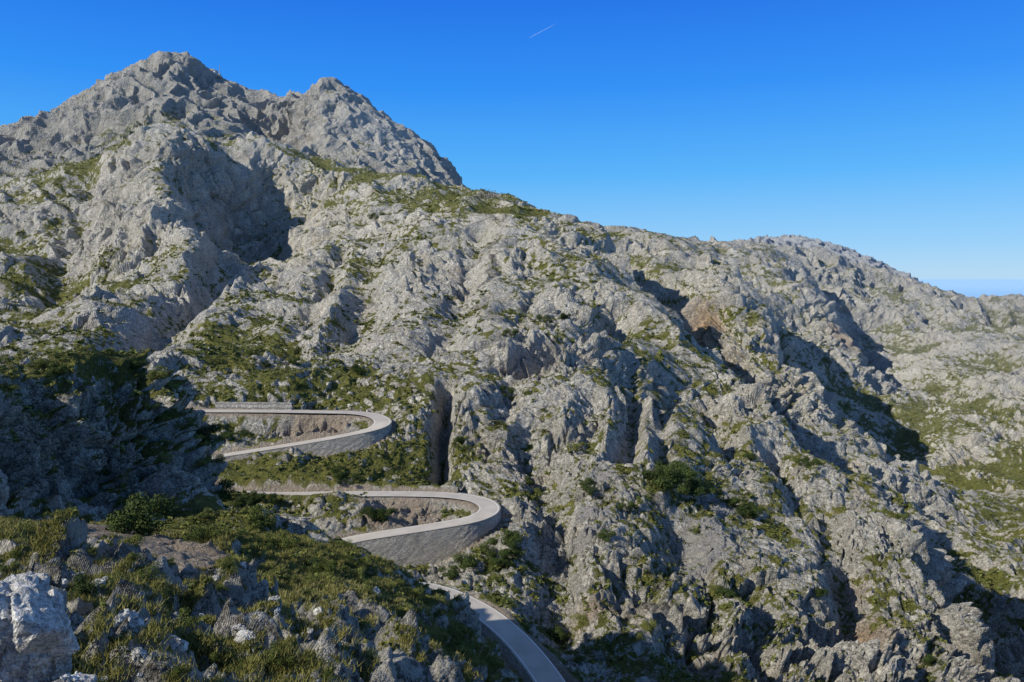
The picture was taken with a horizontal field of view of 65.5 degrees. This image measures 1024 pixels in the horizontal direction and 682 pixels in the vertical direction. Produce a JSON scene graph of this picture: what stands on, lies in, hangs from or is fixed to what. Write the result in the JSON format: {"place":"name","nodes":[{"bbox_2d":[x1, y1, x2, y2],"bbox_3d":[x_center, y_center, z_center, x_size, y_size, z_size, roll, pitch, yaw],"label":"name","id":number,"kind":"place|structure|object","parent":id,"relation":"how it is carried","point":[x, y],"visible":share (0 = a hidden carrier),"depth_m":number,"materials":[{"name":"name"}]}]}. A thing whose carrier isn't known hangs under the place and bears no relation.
{"place":"outdoors","nodes":[
{"label":"outdoors","id":0,"kind":"place"},
{"bbox_2d":[0,348,518,681],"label":"hillside ground","id":1,"kind":"structure","parent":0,"point":[24,462],"depth_m":69.25,"materials":[{"name":"stone"}]},
{"bbox_2d":[0,562,19,571],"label":"shrub","id":2,"kind":"object","parent":1,"relation":"on","point":[2,569],"visible":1,"depth_m":25.97,"materials":[{"name":"green plant"}]},
{"bbox_2d":[9,546,33,558],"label":"shrub","id":3,"kind":"object","parent":1,"relation":"on","point":[15,552],"visible":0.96,"depth_m":34.05,"materials":[{"name":"green plant"}]},
{"bbox_2d":[0,571,79,681],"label":"boulder","id":4,"kind":"object","parent":1,"relation":"on","point":[38,641],"visible":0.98,"depth_m":8.64,"materials":[{"name":"stone"}]},
{"bbox_2d":[43,360,70,376],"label":"shrub","id":5,"kind":"object","parent":1,"relation":"on","point":[61,368],"visible":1,"depth_m":89.71,"materials":[{"name":"green plant"}]},
{"bbox_2d":[53,671,96,681],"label":"boulder","id":6,"kind":"object","parent":1,"relation":"on","point":[78,677],"visible":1,"depth_m":8.63,"materials":[{"name":"stone"}]},
{"bbox_2d":[67,574,99,595],"bbox_3d":[-15.160,8.591,27.900,1.383,0.819,1.154,0,5,-4],"label":"shrub","id":7,"kind":"object","parent":1,"relation":"on","point":[81,585],"visible":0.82,"depth_m":27.84,"materials":[{"name":"green plant"}]},
{"bbox_2d":[92,578,106,595],"bbox_3d":[-14.976,8.976,28.879,0.508,0.688,0.711,0,5,-3],"label":"boulder","id":8,"kind":"object","parent":1,"relation":"on","point":[102,581],"visible":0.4,"depth_m":28.81,"materials":[{"name":"stone"}]},
{"bbox_2d":[95,463,111,475],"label":"shrub","id":9,"kind":"object","parent":1,"relation":"on","point":[106,472],"visible":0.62,"depth_m":88.97,"materials":[{"name":"green plant"}]},
{"bbox_2d":[92,580,114,595],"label":"shrub","id":10,"kind":"object","parent":1,"relation":"on","point":[103,588],"visible":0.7,"depth_m":28.60,"materials":[{"name":"green plant"}]},
{"bbox_2d":[112,496,125,507],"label":"shrub","id":11,"kind":"object","parent":1,"relation":"on","point":[119,501],"visible":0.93,"depth_m":86.44,"materials":[{"name":"green plant"}]},
{"bbox_2d":[108,630,136,646],"bbox_3d":[-6.530,4.935,13.239,0.396,0.214,0.519,2,5,23],"label":"shrub","id":12,"kind":"object","parent":1,"relation":"on","point":[111,639],"visible":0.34,"depth_m":13.22,"materials":[{"name":"green plant"}]},
{"bbox_2d":[113,608,145,632],"bbox_3d":[-7.498,5.458,15.558,0.610,0.447,0.516,-2,5,-26],"label":"boulder","id":13,"kind":"object","parent":1,"relation":"on","point":[135,623],"visible":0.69,"depth_m":15.45,"materials":[{"name":"stone"}]},
{"bbox_2d":[117,534,145,545],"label":"shrub","id":14,"kind":"object","parent":1,"relation":"on","point":[134,538],"visible":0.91,"depth_m":39.02,"materials":[{"name":"green plant"}]},
{"bbox_2d":[124,552,145,563],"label":"shrub","id":15,"kind":"object","parent":1,"relation":"on","point":[137,557],"visible":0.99,"depth_m":32.80,"materials":[{"name":"green plant"}]},
{"bbox_2d":[130,359,148,369],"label":"shrub","id":16,"kind":"object","parent":1,"relation":"on","point":[137,363],"visible":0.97,"depth_m":102.18,"materials":[{"name":"green plant"}]},
{"bbox_2d":[131,647,147,662],"bbox_3d":[-5.921,4.978,12.644,0.276,0.248,0.420,15,-14,-24],"label":"boulder","id":17,"kind":"object","parent":1,"relation":"on","point":[138,654],"visible":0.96,"depth_m":12.53,"materials":[{"name":"stone"}]},
{"bbox_2d":[104,491,175,535],"bbox_3d":[-27.364,12.722,58.065,5.434,2.914,4.985,2,5,27],"label":"shrub","id":18,"kind":"object","parent":1,"relation":"on","point":[119,523],"visible":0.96,"depth_m":57.40,"materials":[{"name":"green plant"}]},
{"bbox_2d":[127,560,167,582],"bbox_3d":[-14.854,9.396,32.262,1.552,0.789,1.411,4,6,39],"label":"shrub","id":19,"kind":"object","parent":1,"relation":"on","point":[148,574],"visible":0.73,"depth_m":32.16,"materials":[{"name":"green plant"}]},
{"bbox_2d":[146,364,168,378],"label":"shrub","id":20,"kind":"object","parent":1,"relation":"on","point":[162,373],"visible":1,"depth_m":101.01,"materials":[{"name":"green plant"}]},
{"bbox_2d":[153,453,174,463],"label":"shrub","id":21,"kind":"object","parent":1,"relation":"on","point":[162,459],"visible":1,"depth_m":95.67,"materials":[{"name":"green plant"}]},
{"bbox_2d":[159,585,176,602],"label":"shrub","id":22,"kind":"object","parent":1,"relation":"on","point":[164,592],"visible":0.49,"depth_m":30.62,"materials":[{"name":"green plant"}]},
{"bbox_2d":[169,634,188,651],"bbox_3d":[-5.658,5.045,13.296,0.540,0.301,0.388,11,5,-39],"label":"boulder","id":23,"kind":"object","parent":1,"relation":"on","point":[180,644],"visible":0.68,"depth_m":13.24,"materials":[{"name":"stone"}]},
{"bbox_2d":[160,606,201,627],"bbox_3d":[-8.754,7.317,20.771,1.267,0.537,0.907,-2,5,-27],"label":"shrub","id":24,"kind":"object","parent":1,"relation":"on","point":[189,621],"visible":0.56,"depth_m":20.87,"materials":[{"name":"green plant"}]},
{"bbox_2d":[168,665,193,680],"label":"shrub","id":25,"kind":"object","parent":1,"relation":"on","point":[180,670],"visible":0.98,"depth_m":11.07,"materials":[{"name":"green plant"}]},
{"bbox_2d":[174,417,198,428],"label":"shrub","id":26,"kind":"object","parent":1,"relation":"on","point":[189,425],"visible":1,"depth_m":101.46,"materials":[{"name":"green plant"}]},
{"bbox_2d":[188,507,209,521],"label":"shrub","id":27,"kind":"object","parent":1,"relation":"on","point":[198,516],"visible":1,"depth_m":75.83,"materials":[{"name":"green plant"}]},
{"bbox_2d":[190,457,210,467],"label":"shrub","id":28,"kind":"object","parent":1,"relation":"on","point":[206,459],"visible":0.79,"depth_m":100.88,"materials":[{"name":"green plant"}]},
{"bbox_2d":[182,522,227,541],"bbox_3d":[-21.808,13.650,56.323,2.058,1.469,2.998,3,6,35],"label":"shrub","id":29,"kind":"object","parent":1,"relation":"on","point":[200,534],"visible":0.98,"depth_m":56.46,"materials":[{"name":"green plant"}]},
{"bbox_2d":[195,422,223,442],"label":"shrub","id":30,"kind":"object","parent":1,"relation":"on","point":[203,432],"visible":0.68,"depth_m":108.06,"materials":[{"name":"green plant"}]},
{"bbox_2d":[209,645,233,661],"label":"shrub","id":31,"kind":"object","parent":1,"relation":"on","point":[214,656],"visible":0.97,"depth_m":16.11,"materials":[{"name":"green plant"}]},
{"bbox_2d":[215,583,228,591],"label":"shrub","id":32,"kind":"object","parent":1,"relation":"on","point":[220,587],"visible":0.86,"depth_m":33.42,"materials":[{"name":"green plant"}]},
{"bbox_2d":[212,478,240,501],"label":"shrub","id":33,"kind":"object","parent":1,"relation":"on","point":[223,495],"visible":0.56,"depth_m":101.83,"materials":[{"name":"green plant"}]},
{"bbox_2d":[220,556,241,574],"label":"shrub","id":34,"kind":"object","parent":1,"relation":"on","point":[227,562],"visible":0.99,"depth_m":40.55,"materials":[{"name":"green plant"}]},
{"bbox_2d":[232,624,246,630],"bbox_3d":[-8.127,8.603,23.818,0.461,0.249,0.384,-4,-8,27],"label":"boulder","id":35,"kind":"object","parent":1,"relation":"on","point":[238,627],"visible":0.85,"depth_m":23.75,"materials":[{"name":"stone"}]},
{"bbox_2d":[226,657,253,672],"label":"shrub","id":36,"kind":"object","parent":1,"relation":"on","point":[239,665],"visible":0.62,"depth_m":15.49,"materials":[{"name":"green plant"}]},
{"bbox_2d":[234,629,255,644],"bbox_3d":[-7.067,7.910,21.100,0.783,0.381,0.585,2,5,23],"label":"boulder","id":37,"kind":"object","parent":1,"relation":"on","point":[242,634],"visible":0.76,"depth_m":21.04,"materials":[{"name":"stone"}]},
{"bbox_2d":[246,544,268,558],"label":"shrub","id":38,"kind":"object","parent":1,"relation":"on","point":[261,553],"visible":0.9,"depth_m":57.35,"materials":[{"name":"green plant"}]},
{"bbox_2d":[0,507,521,681],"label":"dry grass","id":39,"kind":"structure","parent":1,"relation":"on","point":[195,634],"depth_m":32.26,"materials":[{"name":"green plant"}]},
{"bbox_2d":[246,505,277,529],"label":"shrub","id":40,"kind":"object","parent":1,"relation":"on","point":[255,513],"visible":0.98,"depth_m":74.67,"materials":[{"name":"green plant"}]},
{"bbox_2d":[252,541,272,550],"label":"shrub","id":41,"kind":"object","parent":1,"relation":"on","point":[268,545],"visible":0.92,"depth_m":58.44,"materials":[{"name":"green plant"}]},
{"bbox_2d":[264,641,293,663],"bbox_3d":[-4.934,6.475,16.607,0.602,0.263,0.736,2,5,25],"label":"shrub","id":42,"kind":"object","parent":1,"relation":"on","point":[271,651],"visible":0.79,"depth_m":16.60,"materials":[{"name":"green plant"}]},
{"bbox_2d":[268,653,296,665],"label":"shrub","id":43,"kind":"object","parent":1,"relation":"on","point":[282,662],"visible":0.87,"depth_m":16.25,"materials":[{"name":"green plant"}]},
{"bbox_2d":[278,531,298,550],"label":"shrub","id":44,"kind":"object","parent":1,"relation":"on","point":[290,542],"visible":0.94,"depth_m":64.83,"materials":[{"name":"green plant"}]},
{"bbox_2d":[303,554,336,572],"bbox_3d":[-14.442,16.832,59.546,2.592,1.386,2.222,-1,5,-16],"label":"shrub","id":45,"kind":"object","parent":1,"relation":"on","point":[316,565],"visible":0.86,"depth_m":59.38,"materials":[{"name":"green plant"}]},
{"bbox_2d":[308,572,331,582],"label":"shrub","id":46,"kind":"object","parent":1,"relation":"on","point":[319,575],"visible":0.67,"depth_m":53.88,"materials":[{"name":"green plant"}]},
{"bbox_2d":[322,669,335,680],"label":"shrub","id":47,"kind":"object","parent":1,"relation":"on","point":[328,672],"visible":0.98,"depth_m":14.56,"materials":[{"name":"green plant"}]},
{"bbox_2d":[344,566,365,577],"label":"shrub","id":48,"kind":"object","parent":1,"relation":"on","point":[359,570],"visible":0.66,"depth_m":61.51,"materials":[{"name":"green plant"}]},
{"bbox_2d":[359,555,373,568],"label":"shrub","id":49,"kind":"object","parent":1,"relation":"on","point":[367,558],"visible":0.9,"depth_m":68.75,"materials":[{"name":"green plant"}]},
{"bbox_2d":[396,602,413,614],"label":"shrub","id":50,"kind":"object","parent":1,"relation":"on","point":[406,607],"visible":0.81,"depth_m":53.09,"materials":[{"name":"green plant"}]},
{"bbox_2d":[405,586,424,602],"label":"shrub","id":51,"kind":"object","parent":1,"relation":"on","point":[417,592],"visible":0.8,"depth_m":63.73,"materials":[{"name":"green plant"}]},
{"bbox_2d":[448,638,462,648],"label":"shrub","id":52,"kind":"object","parent":1,"relation":"on","point":[458,641],"visible":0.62,"depth_m":58.44,"materials":[{"name":"green plant"}]},
{"bbox_2d":[461,639,484,650],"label":"shrub","id":53,"kind":"object","parent":1,"relation":"on","point":[472,646],"visible":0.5,"depth_m":64.17,"materials":[{"name":"green plant"}]},
{"bbox_2d":[479,655,494,668],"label":"shrub","id":54,"kind":"object","parent":1,"relation":"on","point":[486,660],"visible":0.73,"depth_m":60.26,"materials":[{"name":"green plant"}]},
{"bbox_2d":[492,656,504,671],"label":"shrub","id":55,"kind":"object","parent":1,"relation":"on","point":[501,665],"visible":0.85,"depth_m":64.68,"materials":[{"name":"green plant"}]},
{"bbox_2d":[204,410,565,681],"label":"road","id":56,"kind":"structure","parent":0,"point":[532,656],"depth_m":197.30,"materials":[{"name":"grey asphalt"}]},
{"bbox_2d":[231,410,564,681],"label":"road marking","id":57,"kind":"object","parent":56,"relation":"on","point":[456,590],"visible":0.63,"depth_m":165.71,"materials":[{"name":"white paint"}]},
{"bbox_2d":[0,123,1023,681],"bbox_3d":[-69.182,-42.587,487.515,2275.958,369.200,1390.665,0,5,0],"label":"mountain slope","id":58,"kind":"structure","parent":0,"point":[248,191],"depth_m":352.81,"materials":[{"name":"stone"}]},
{"bbox_2d":[27,357,50,366],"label":"shrub","id":59,"kind":"object","parent":58,"relation":"on","point":[43,360],"visible":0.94,"depth_m":92.48,"materials":[{"name":"green plant"}]},
{"bbox_2d":[215,402,291,409],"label":"stone wall","id":60,"kind":"structure","parent":58,"relation":"on","point":[258,405],"depth_m":267.29,"materials":[{"name":"grey stone"}]},
{"bbox_2d":[246,490,267,504],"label":"shrub","id":61,"kind":"object","parent":58,"relation":"on","point":[253,497],"visible":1,"depth_m":210.29,"materials":[{"name":"green plant"}]},
{"bbox_2d":[267,493,282,503],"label":"shrub","id":62,"kind":"object","parent":58,"relation":"on","point":[274,498],"visible":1,"depth_m":210.37,"materials":[{"name":"green plant"}]},
{"bbox_2d":[214,411,391,460],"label":"retaining wall","id":63,"kind":"structure","parent":58,"relation":"on","point":[355,442],"depth_m":243.53,"materials":[{"name":"stone"}]},
{"bbox_2d":[330,466,347,477],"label":"shrub","id":64,"kind":"object","parent":58,"relation":"on","point":[339,473],"visible":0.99,"depth_m":225.38,"materials":[{"name":"green plant"}]},
{"bbox_2d":[334,473,360,484],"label":"shrub","id":65,"kind":"object","parent":58,"relation":"on","point":[355,477],"visible":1,"depth_m":224.69,"materials":[{"name":"green plant"}]},
{"bbox_2d":[351,364,365,374],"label":"shrub","id":66,"kind":"object","parent":58,"relation":"on","point":[360,370],"visible":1,"depth_m":310.93,"materials":[{"name":"green plant"}]},
{"bbox_2d":[359,506,374,515],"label":"shrub","id":67,"kind":"object","parent":58,"relation":"on","point":[368,510],"visible":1,"depth_m":202.12,"materials":[{"name":"green plant"}]},
{"bbox_2d":[367,212,385,219],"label":"shrub","id":68,"kind":"object","parent":58,"relation":"on","point":[370,216],"visible":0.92,"depth_m":799.09,"materials":[{"name":"green plant"}]},
{"bbox_2d":[369,508,389,521],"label":"shrub","id":69,"kind":"object","parent":58,"relation":"on","point":[381,515],"visible":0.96,"depth_m":202.18,"materials":[{"name":"green plant"}]},
{"bbox_2d":[353,493,500,566],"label":"retaining wall","id":70,"kind":"structure","parent":58,"relation":"on","point":[432,547],"depth_m":195.36,"materials":[{"name":"stone"}]},
{"bbox_2d":[438,565,461,578],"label":"shrub","id":71,"kind":"object","parent":58,"relation":"on","point":[452,573],"visible":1,"depth_m":179.37,"materials":[{"name":"green plant"}]},
{"bbox_2d":[452,551,477,569],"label":"shrub","id":72,"kind":"object","parent":58,"relation":"on","point":[467,561],"visible":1,"depth_m":181.17,"materials":[{"name":"green plant"}]},
{"bbox_2d":[479,537,497,557],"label":"shrub","id":73,"kind":"object","parent":58,"relation":"on","point":[488,551],"visible":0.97,"depth_m":188.99,"materials":[{"name":"green plant"}]},
{"bbox_2d":[488,552,514,566],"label":"shrub","id":74,"kind":"object","parent":58,"relation":"on","point":[503,559],"visible":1,"depth_m":182.81,"materials":[{"name":"green plant"}]},
{"bbox_2d":[479,619,534,681],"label":"retaining wall","id":75,"kind":"structure","parent":58,"relation":"on","point":[507,651],"depth_m":149.23,"materials":[{"name":"stone"}]},
{"bbox_2d":[500,386,516,396],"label":"shrub","id":76,"kind":"object","parent":58,"relation":"on","point":[510,389],"visible":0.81,"depth_m":285.29,"materials":[{"name":"green plant"}]},
{"bbox_2d":[501,328,518,335],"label":"shrub","id":77,"kind":"object","parent":58,"relation":"on","point":[506,331],"visible":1,"depth_m":343.90,"materials":[{"name":"green plant"}]},
{"bbox_2d":[0,122,1023,681],"bbox_3d":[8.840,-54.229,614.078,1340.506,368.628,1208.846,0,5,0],"label":"scrub","id":78,"kind":"object","parent":58,"relation":"on","point":[474,550],"visible":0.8,"depth_m":292.79,"materials":[{"name":"green plant"}]},
{"bbox_2d":[498,541,525,557],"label":"shrub","id":79,"kind":"object","parent":58,"relation":"on","point":[513,550],"visible":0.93,"depth_m":186.04,"materials":[{"name":"green plant"}]},
{"bbox_2d":[500,528,524,544],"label":"shrub","id":80,"kind":"object","parent":58,"relation":"on","point":[509,537],"visible":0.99,"depth_m":188.99,"materials":[{"name":"green plant"}]},
{"bbox_2d":[535,314,554,322],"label":"shrub","id":81,"kind":"object","parent":58,"relation":"on","point":[546,320],"visible":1,"depth_m":381.73,"materials":[{"name":"green plant"}]},
{"bbox_2d":[545,624,565,640],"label":"shrub","id":82,"kind":"object","parent":58,"relation":"on","point":[559,635],"visible":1,"depth_m":167.76,"materials":[{"name":"green plant"}]},
{"bbox_2d":[566,442,581,450],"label":"shrub","id":83,"kind":"object","parent":58,"relation":"on","point":[574,446],"visible":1,"depth_m":248.71,"materials":[{"name":"green plant"}]},
{"bbox_2d":[570,613,588,624],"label":"shrub","id":84,"kind":"object","parent":58,"relation":"on","point":[583,618],"visible":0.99,"depth_m":169.49,"materials":[{"name":"green plant"}]},
{"bbox_2d":[572,654,586,664],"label":"shrub","id":85,"kind":"object","parent":58,"relation":"on","point":[580,657],"visible":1,"depth_m":145.72,"materials":[{"name":"green plant"}]},
{"bbox_2d":[577,644,592,653],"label":"shrub","id":86,"kind":"object","parent":58,"relation":"on","point":[584,648],"visible":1,"depth_m":152.17,"materials":[{"name":"green plant"}]},
{"bbox_2d":[579,477,598,495],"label":"shrub","id":87,"kind":"object","parent":58,"relation":"on","point":[586,482],"visible":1,"depth_m":218.25,"materials":[{"name":"green plant"}]},
{"bbox_2d":[595,529,615,541],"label":"shrub","id":88,"kind":"object","parent":58,"relation":"on","point":[602,534],"visible":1,"depth_m":193.25,"materials":[{"name":"green plant"}]},
{"bbox_2d":[617,500,634,510],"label":"shrub","id":89,"kind":"object","parent":58,"relation":"on","point":[630,505],"visible":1,"depth_m":210.28,"materials":[{"name":"green plant"}]},
{"bbox_2d":[642,620,657,630],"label":"shrub","id":90,"kind":"object","parent":58,"relation":"on","point":[647,627],"visible":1,"depth_m":161.37,"materials":[{"name":"green plant"}]},
{"bbox_2d":[640,465,669,478],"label":"shrub","id":91,"kind":"object","parent":58,"relation":"on","point":[645,472],"visible":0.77,"depth_m":226.83,"materials":[{"name":"green plant"}]},
{"bbox_2d":[651,466,690,494],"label":"shrub","id":92,"kind":"object","parent":58,"relation":"on","point":[662,482],"visible":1,"depth_m":220.61,"materials":[{"name":"green plant"}]},
{"bbox_2d":[659,460,698,477],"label":"shrub","id":93,"kind":"object","parent":58,"relation":"on","point":[690,473],"visible":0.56,"depth_m":236.94,"materials":[{"name":"green plant"}]},
{"bbox_2d":[681,476,718,497],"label":"shrub","id":94,"kind":"object","parent":58,"relation":"on","point":[692,483],"visible":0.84,"depth_m":227.49,"materials":[{"name":"green plant"}]},
{"bbox_2d":[714,585,735,597],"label":"shrub","id":95,"kind":"object","parent":58,"relation":"on","point":[727,593],"visible":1,"depth_m":181.27,"materials":[{"name":"green plant"}]},
{"bbox_2d":[720,671,738,681],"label":"shrub","id":96,"kind":"object","parent":58,"relation":"on","point":[729,674],"visible":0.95,"depth_m":153.30,"materials":[{"name":"green plant"}]},
{"bbox_2d":[725,496,749,507],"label":"shrub","id":97,"kind":"object","parent":58,"relation":"on","point":[736,500],"visible":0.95,"depth_m":230.80,"materials":[{"name":"green plant"}]},
{"bbox_2d":[719,498,762,517],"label":"shrub","id":98,"kind":"object","parent":58,"relation":"on","point":[743,508],"visible":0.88,"depth_m":227.78,"materials":[{"name":"green plant"}]},
{"bbox_2d":[744,453,756,459],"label":"shrub","id":99,"kind":"object","parent":58,"relation":"on","point":[749,456],"visible":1,"depth_m":268.94,"materials":[{"name":"green plant"}]},
{"bbox_2d":[760,474,777,483],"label":"shrub","id":100,"kind":"object","parent":58,"relation":"on","point":[765,478],"visible":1,"depth_m":247.26,"materials":[{"name":"green plant"}]},
{"bbox_2d":[795,456,821,467],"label":"shrub","id":101,"kind":"object","parent":58,"relation":"on","point":[815,461],"visible":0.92,"depth_m":270.07,"materials":[{"name":"green plant"}]},
{"bbox_2d":[812,587,829,596],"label":"shrub","id":102,"kind":"object","parent":58,"relation":"on","point":[819,592],"visible":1,"depth_m":194.75,"materials":[{"name":"green plant"}]},
{"bbox_2d":[920,654,943,665],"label":"shrub","id":103,"kind":"object","parent":58,"relation":"on","point":[929,659],"visible":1,"depth_m":188.49,"materials":[{"name":"green plant"}]},
{"bbox_2d":[0,51,1023,370],"bbox_3d":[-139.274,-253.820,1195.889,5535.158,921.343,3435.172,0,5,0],"label":"mountain peak","id":104,"kind":"structure","parent":0,"point":[888,317],"depth_m":1740.44,"materials":[{"name":"stone"}]},
{"bbox_2d":[0,0,1023,278],"label":"sky","id":105,"kind":"structure","parent":0,"point":[891,132],"materials":[{"name":"blue"}]},
{"bbox_2d":[744,234,924,283],"bbox_3d":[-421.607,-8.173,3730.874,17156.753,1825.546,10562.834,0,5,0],"label":"distant mountain","id":106,"kind":"structure","parent":0,"point":[849,254],"depth_m":4127.68,"materials":[{"name":"stone"}]},
{"bbox_2d":[918,279,1023,297],"bbox_3d":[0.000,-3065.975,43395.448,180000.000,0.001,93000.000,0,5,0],"label":"sea","id":107,"kind":"structure","parent":0,"point":[976,288],"depth_m":37039.89,"materials":[{"name":"liquid"}]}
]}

